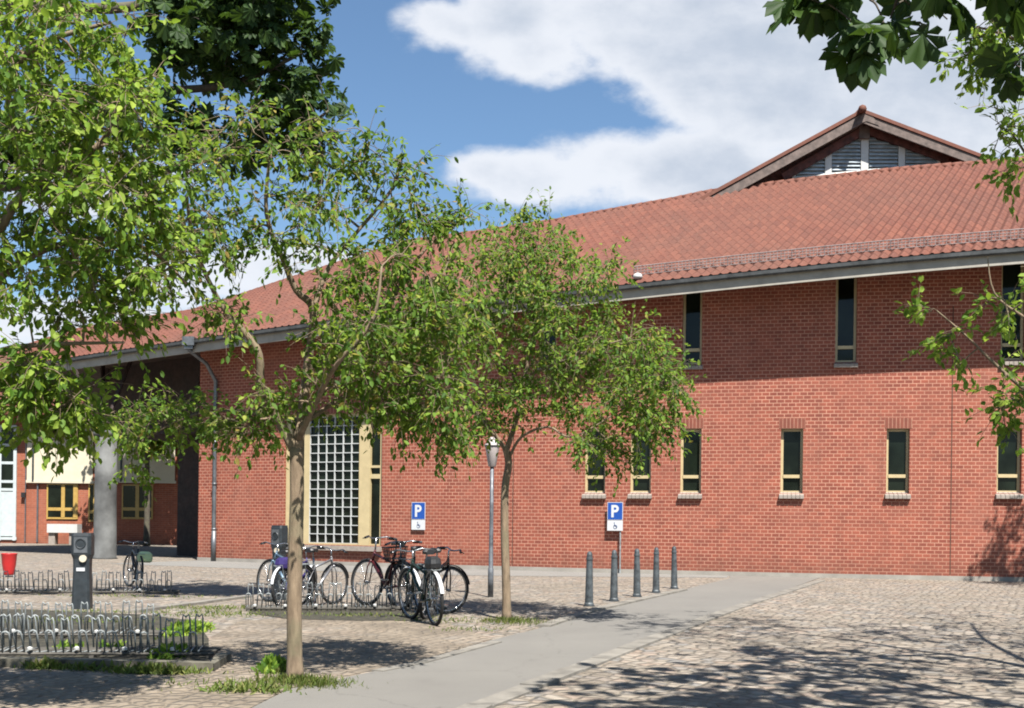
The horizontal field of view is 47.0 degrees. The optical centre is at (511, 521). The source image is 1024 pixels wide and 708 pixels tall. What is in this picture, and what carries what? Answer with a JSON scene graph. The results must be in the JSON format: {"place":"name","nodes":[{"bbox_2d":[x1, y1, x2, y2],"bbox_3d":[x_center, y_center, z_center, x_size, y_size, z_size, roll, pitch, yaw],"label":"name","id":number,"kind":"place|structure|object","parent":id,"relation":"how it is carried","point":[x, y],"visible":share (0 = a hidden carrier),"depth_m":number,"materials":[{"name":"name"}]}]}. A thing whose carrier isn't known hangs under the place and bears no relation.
{"place":"outdoors","nodes":[
{"label":"outdoors","id":0,"kind":"place"},
{"bbox_2d":[0,392,177,544],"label":"yard building","id":1,"kind":"structure","parent":0,"point":[34,500],"depth_m":56.97,"materials":[{"name":"red brick"}]},
{"bbox_2d":[0,425,16,539],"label":"glazed door","id":2,"kind":"structure","parent":1,"relation":"in","point":[8,466],"depth_m":56.95,"materials":[{"name":"white paint"}]},
{"bbox_2d":[46,483,77,518],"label":"window","id":3,"kind":"structure","parent":1,"relation":"in","point":[62,499],"depth_m":56.97,"materials":[{"name":"paint"}]},
{"bbox_2d":[88,484,93,521],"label":"window","id":4,"kind":"structure","parent":1,"relation":"in","point":[91,486],"depth_m":56.94,"materials":[{"name":"paint"}]},
{"bbox_2d":[121,484,152,518],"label":"window","id":5,"kind":"structure","parent":1,"relation":"in","point":[133,496],"depth_m":56.97,"materials":[{"name":"paint"}]},
{"bbox_2d":[0,619,491,707],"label":"sandy ground","id":6,"kind":"structure","parent":0,"point":[337,648],"depth_m":10.94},
{"bbox_2d":[96,77,505,675],"bbox_3d":[-1.879,-1.070,9.817,3.644,4.815,2.870,1,0,0],"label":"deciduous tree","id":7,"kind":"object","parent":6,"relation":"on","point":[346,348],"visible":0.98,"depth_m":9.73,"materials":[{"name":"green plant"}]},
{"bbox_2d":[218,615,557,689],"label":"grass","id":8,"kind":"structure","parent":6,"relation":"on","point":[305,680],"depth_m":9.62,"materials":[{"name":"green plant"}]},
{"bbox_2d":[390,548,443,625],"bbox_3d":[-1.296,0.849,15.538,0.616,0.986,1.735,1,0,-10],"label":"bicycle","id":9,"kind":"object","parent":6,"relation":"on","point":[432,564],"visible":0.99,"depth_m":15.33,"materials":[{"name":"metal"}]},
{"bbox_2d":[109,561,727,577],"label":"pavement","id":10,"kind":"structure","parent":0,"point":[253,565],"depth_m":31.49,"materials":[{"name":"grey stone"}]},
{"bbox_2d":[607,501,622,572],"bbox_3d":[2.744,0.422,31.350,0.420,1.922,0.072,1,0,14],"label":"parking sign","id":11,"kind":"object","parent":10,"relation":"on","point":[614,515],"visible":1,"depth_m":31.32,"materials":[{"name":"metal"}]},
{"bbox_2d":[0,104,1023,581],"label":"brick building","id":12,"kind":"structure","parent":0,"point":[842,442],"depth_m":31.06,"materials":[{"name":"brick"}]},
{"bbox_2d":[177,437,198,555],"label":"passage door","id":13,"kind":"structure","parent":12,"relation":"in","point":[188,472],"depth_m":41.19,"materials":[{"name":"black"}]},
{"bbox_2d":[283,402,381,551],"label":"window","id":14,"kind":"structure","parent":12,"relation":"in","point":[343,484],"depth_m":34.64,"materials":[{"name":"beige paint"}]},
{"bbox_2d":[411,502,425,529],"bbox_3d":[-2.647,-0.151,33.373,0.430,0.780,0.081,1,0,22],"label":"parking sign","id":15,"kind":"object","parent":12,"relation":"attached to","point":[418,510],"visible":1,"depth_m":33.35,"materials":[{"name":"metal"}]},
{"bbox_2d":[537,323,555,371],"bbox_3d":[0.985,-5.050,32.140,0.573,1.919,0.337,1,0,19],"label":"window","id":16,"kind":"structure","parent":12,"relation":"in","point":[551,339],"depth_m":32.25,"materials":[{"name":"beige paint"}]},
{"bbox_2d":[582,419,607,497],"bbox_3d":[2.239,-1.692,31.703,0.687,2.148,0.425,1,0,9],"label":"window","id":17,"kind":"structure","parent":12,"relation":"in","point":[600,485],"depth_m":31.81,"materials":[{"name":"beige paint"}]},
{"bbox_2d":[628,420,651,498],"bbox_3d":[3.427,-1.673,31.337,0.670,2.128,0.410,1,0,9],"label":"window","id":18,"kind":"structure","parent":12,"relation":"in","point":[644,482],"depth_m":31.44,"materials":[{"name":"beige paint"}]},
{"bbox_2d":[678,418,703,498],"bbox_3d":[4.705,-1.654,30.975,0.653,2.108,0.395,1,0,9],"label":"window","id":19,"kind":"structure","parent":12,"relation":"in","point":[690,482],"depth_m":31.08,"materials":[{"name":"beige paint"}]},
{"bbox_2d":[680,293,702,369],"bbox_3d":[4.752,-5.095,30.977,0.577,2.223,0.339,1,0,15],"label":"window","id":20,"kind":"structure","parent":12,"relation":"in","point":[692,303],"depth_m":31.09,"materials":[{"name":"black glass"}]},
{"bbox_2d":[779,418,804,498],"bbox_3d":[7.217,-1.622,30.349,0.655,2.074,0.371,1,0,9],"label":"window","id":21,"kind":"structure","parent":12,"relation":"in","point":[791,439],"depth_m":30.45,"materials":[{"name":"beige paint"}]},
{"bbox_2d":[834,278,857,367],"bbox_3d":[8.543,-5.162,30.077,0.591,2.483,0.339,1,0,11],"label":"window","id":22,"kind":"structure","parent":12,"relation":"in","point":[846,289],"depth_m":30.19,"materials":[{"name":"black glass"}]},
{"bbox_2d":[885,418,911,498],"bbox_3d":[9.780,-1.595,29.834,0.661,2.045,0.347,1,0,9],"label":"window","id":23,"kind":"structure","parent":12,"relation":"in","point":[897,455],"depth_m":29.94,"materials":[{"name":"beige paint"}]},
{"bbox_2d":[995,418,1023,498],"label":"window","id":24,"kind":"structure","parent":12,"relation":"in","point":[1008,463],"depth_m":29.55,"materials":[{"name":"beige paint"}]},
{"bbox_2d":[1001,264,1023,365],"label":"window","id":25,"kind":"structure","parent":12,"relation":"in","point":[1010,273],"depth_m":29.54,"materials":[{"name":"black glass"}]},
{"bbox_2d":[0,543,1023,707],"bbox_3d":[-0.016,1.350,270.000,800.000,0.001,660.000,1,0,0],"label":"ground","id":26,"kind":"structure","parent":0,"point":[858,643],"depth_m":14.77,"materials":[{"name":"stone"}]},
{"bbox_2d":[1,553,17,576],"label":"plastic tub","id":27,"kind":"object","parent":26,"relation":"on","point":[9,560],"visible":0.93,"depth_m":25.70,"materials":[{"name":"plastic"}]},
{"bbox_2d":[47,524,81,544],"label":"stone bench","id":28,"kind":"object","parent":26,"relation":"on","point":[53,530],"visible":0.86,"depth_m":55.40,"materials":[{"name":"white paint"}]},
{"bbox_2d":[71,533,94,608],"bbox_3d":[-6.260,0.722,17.137,0.285,1.107,0.266,1,0,-6],"label":"service pedestal","id":29,"kind":"object","parent":26,"relation":"on","point":[82,548],"visible":0.98,"depth_m":17.04,"materials":[{"name":"grey paint"}]},
{"bbox_2d":[0,570,180,594],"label":"bicycle rack","id":30,"kind":"object","parent":26,"relation":"on","point":[59,590],"visible":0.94,"depth_m":20.43,"materials":[{"name":"metal"}]},
{"bbox_2d":[0,609,208,660],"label":"soil bed","id":31,"kind":"object","parent":26,"relation":"on","point":[42,642],"visible":0.29,"depth_m":13.10,"materials":[{"name":"brown soil"}]},
{"bbox_2d":[0,599,163,638],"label":"bicycle rack","id":32,"kind":"object","parent":31,"relation":"on","point":[40,632],"visible":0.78,"depth_m":13.14,"materials":[{"name":"metal"}]},
{"bbox_2d":[0,612,220,658],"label":"bicycle rack","id":33,"kind":"object","parent":31,"relation":"on","point":[208,652],"visible":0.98,"depth_m":11.32,"materials":[{"name":"metal"}]},
{"bbox_2d":[46,618,286,674],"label":"weeds","id":34,"kind":"object","parent":31,"relation":"on","point":[271,660],"visible":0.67,"depth_m":11.45,"materials":[{"name":"green plant"}]},
{"bbox_2d":[0,653,231,671],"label":"kerb","id":35,"kind":"structure","parent":26,"relation":"on","point":[219,660],"depth_m":10.43,"materials":[{"name":"grey concrete"}]},
{"bbox_2d":[0,0,232,481],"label":"deciduous tree","id":36,"kind":"object","parent":26,"relation":"on","point":[71,120],"visible":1,"depth_m":7.43,"materials":[{"name":"green plant"}]},
{"bbox_2d":[118,540,152,588],"bbox_3d":[-7.155,0.819,22.312,0.593,0.906,1.618,4,-2,-28],"label":"bicycle","id":37,"kind":"object","parent":26,"relation":"on","point":[142,557],"visible":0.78,"depth_m":22.09,"materials":[{"name":"metal"}]},
{"bbox_2d":[117,437,177,545],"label":"deciduous tree","id":38,"kind":"object","parent":26,"relation":"on","point":[158,448],"visible":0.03,"depth_m":54.19,"materials":[{"name":"green plant"}]},
{"bbox_2d":[12,655,320,696],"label":"kerb weeds","id":39,"kind":"object","parent":26,"relation":"on","point":[151,668],"visible":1,"depth_m":10.10,"materials":[{"name":"green plant"}]},
{"bbox_2d":[0,0,352,214],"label":"deciduous tree","id":40,"kind":"object","parent":26,"relation":"on","point":[244,28],"visible":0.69,"depth_m":16.76,"materials":[{"name":"green plant"}]},
{"bbox_2d":[130,595,252,612],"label":"kerb","id":41,"kind":"structure","parent":26,"relation":"on","point":[163,607],"depth_m":18.08,"materials":[{"name":"stone"}]},
{"bbox_2d":[4,593,532,689],"bbox_3d":[-4.678,1.257,15.358,12.184,0.075,8.604,1,0,32],"label":"moss","id":42,"kind":"object","parent":26,"relation":"on","point":[240,613],"visible":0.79,"depth_m":16.37,"materials":[{"name":"green plant"}]},
{"bbox_2d":[271,525,287,599],"bbox_3d":[-3.868,0.685,19.509,0.236,1.237,0.220,1,0,29],"label":"service pedestal","id":43,"kind":"object","parent":26,"relation":"on","point":[279,534],"visible":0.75,"depth_m":19.43,"materials":[{"name":"grey paint"}]},
{"bbox_2d":[256,542,311,604],"bbox_3d":[-3.650,0.820,18.638,0.612,0.989,1.696,1,0,-24],"label":"bicycle","id":44,"kind":"object","parent":26,"relation":"on","point":[268,574],"visible":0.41,"depth_m":18.99,"materials":[{"name":"metal"}]},
{"bbox_2d":[270,545,323,605],"bbox_3d":[-3.323,0.842,17.972,0.520,0.951,1.532,1,0,31],"label":"bicycle","id":45,"kind":"object","parent":26,"relation":"on","point":[281,564],"visible":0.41,"depth_m":17.47,"materials":[{"name":"metal"}]},
{"bbox_2d":[302,547,348,604],"bbox_3d":[-2.967,0.866,18.170,0.599,0.916,1.654,6,2,20],"label":"bicycle","id":46,"kind":"object","parent":26,"relation":"on","point":[325,573],"visible":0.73,"depth_m":18.29,"materials":[{"name":"silver metal"}]},
{"bbox_2d":[249,609,438,620],"bbox_3d":[-2.635,1.310,16.742,3.256,0.001,2.067,1,0,11],"label":"soil bed","id":47,"kind":"object","parent":26,"relation":"on","point":[319,616],"visible":0.56,"depth_m":16.60,"materials":[{"name":"brown soil"}]},
{"bbox_2d":[245,582,446,610],"bbox_3d":[-2.440,1.113,17.436,2.936,0.416,0.617,1,0,-9],"label":"bicycle rack","id":48,"kind":"object","parent":47,"relation":"on","point":[252,605],"visible":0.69,"depth_m":17.34,"materials":[{"name":"metal"}]},
{"bbox_2d":[351,535,413,609],"bbox_3d":[-1.957,0.775,18.077,0.630,1.119,1.790,1,0,-22],"label":"bicycle","id":49,"kind":"object","parent":26,"relation":"on","point":[378,569],"visible":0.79,"depth_m":18.30,"materials":[{"name":"metal"}]},
{"bbox_2d":[381,540,431,613],"bbox_3d":[-1.584,0.810,17.366,0.602,1.058,1.718,1,0,-12],"label":"bicycle","id":50,"kind":"object","parent":26,"relation":"on","point":[385,550],"visible":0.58,"depth_m":17.70,"materials":[{"name":"metal"}]},
{"bbox_2d":[372,641,501,671],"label":"kerb","id":51,"kind":"structure","parent":26,"relation":"on","point":[448,654],"depth_m":11.43,"materials":[{"name":"stone"}]},
{"bbox_2d":[419,546,469,618],"bbox_3d":[-1.019,0.857,16.480,0.526,0.985,1.696,7,1,12],"label":"bicycle","id":52,"kind":"object","parent":26,"relation":"on","point":[448,567],"visible":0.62,"depth_m":16.94,"materials":[{"name":"metal"}]},
{"bbox_2d":[484,437,498,596],"bbox_3d":[-0.365,-0.075,20.852,0.290,2.841,0.290,1,0,0],"label":"street lamp","id":53,"kind":"object","parent":26,"relation":"on","point":[491,459],"visible":0.76,"depth_m":20.82,"materials":[{"name":"grey metal"}]},
{"bbox_2d":[378,186,711,619],"bbox_3d":[0.341,-1.612,16.242,4.501,5.961,4.032,1,0,0],"label":"deciduous tree","id":54,"kind":"object","parent":26,"relation":"on","point":[529,291],"visible":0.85,"depth_m":15.65,"materials":[{"name":"green plant"}]},
{"bbox_2d":[583,551,594,606],"bbox_3d":[1.245,0.925,18.938,0.190,0.880,0.187,1,0,0],"label":"bollard","id":55,"kind":"object","parent":26,"relation":"on","point":[589,585],"visible":1,"depth_m":18.89,"materials":[{"name":"grey metal"}]},
{"bbox_2d":[537,589,687,626],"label":"kerb","id":56,"kind":"structure","parent":26,"relation":"on","point":[560,620],"depth_m":18.15,"materials":[{"name":"stone"}]},
{"bbox_2d":[608,550,618,601],"bbox_3d":[1.752,0.931,20.181,0.187,0.880,0.190,1,1,33],"label":"bollard","id":57,"kind":"object","parent":26,"relation":"on","point":[614,586],"visible":1,"depth_m":20.13,"materials":[{"name":"grey metal"}]},
{"bbox_2d":[632,549,641,596],"bbox_3d":[2.281,0.938,21.468,0.187,0.880,0.190,0,1,-25],"label":"bollard","id":58,"kind":"object","parent":26,"relation":"on","point":[636,588],"visible":0.98,"depth_m":21.42,"materials":[{"name":"grey metal"}]},
{"bbox_2d":[456,580,824,707],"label":"path edging","id":59,"kind":"object","parent":26,"relation":"on","point":[524,688],"visible":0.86,"depth_m":11.40,"materials":[{"name":"stone"}]},
{"bbox_2d":[651,547,660,592],"bbox_3d":[2.792,0.944,22.771,0.190,0.880,0.187,1,0,8],"label":"bollard","id":60,"kind":"object","parent":26,"relation":"on","point":[656,586],"visible":0.99,"depth_m":22.72,"materials":[{"name":"grey metal"}]},
{"bbox_2d":[670,546,678,588],"bbox_3d":[3.341,0.950,24.239,0.187,0.880,0.190,0,0,41],"label":"bollard","id":61,"kind":"object","parent":26,"relation":"on","point":[674,584],"visible":1,"depth_m":24.19,"materials":[{"name":"grey metal"}]},
{"bbox_2d":[762,0,1023,102],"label":"chestnut tree","id":62,"kind":"object","parent":26,"relation":"on","point":[852,56],"visible":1,"depth_m":4.67,"materials":[{"name":"green plant"}]},
{"bbox_2d":[893,0,1023,456],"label":"deciduous tree","id":63,"kind":"object","parent":26,"relation":"on","point":[988,35],"visible":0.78,"depth_m":9.30,"materials":[{"name":"green plant"}]},
{"bbox_2d":[0,0,1023,347],"label":"sky","id":64,"kind":"structure","parent":0,"point":[604,104],"materials":[{"name":"blue"}]},
{"bbox_2d":[252,576,819,707],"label":"path","id":65,"kind":"structure","parent":0,"point":[508,662],"depth_m":11.70,"materials":[{"name":"concrete"}]}
]}

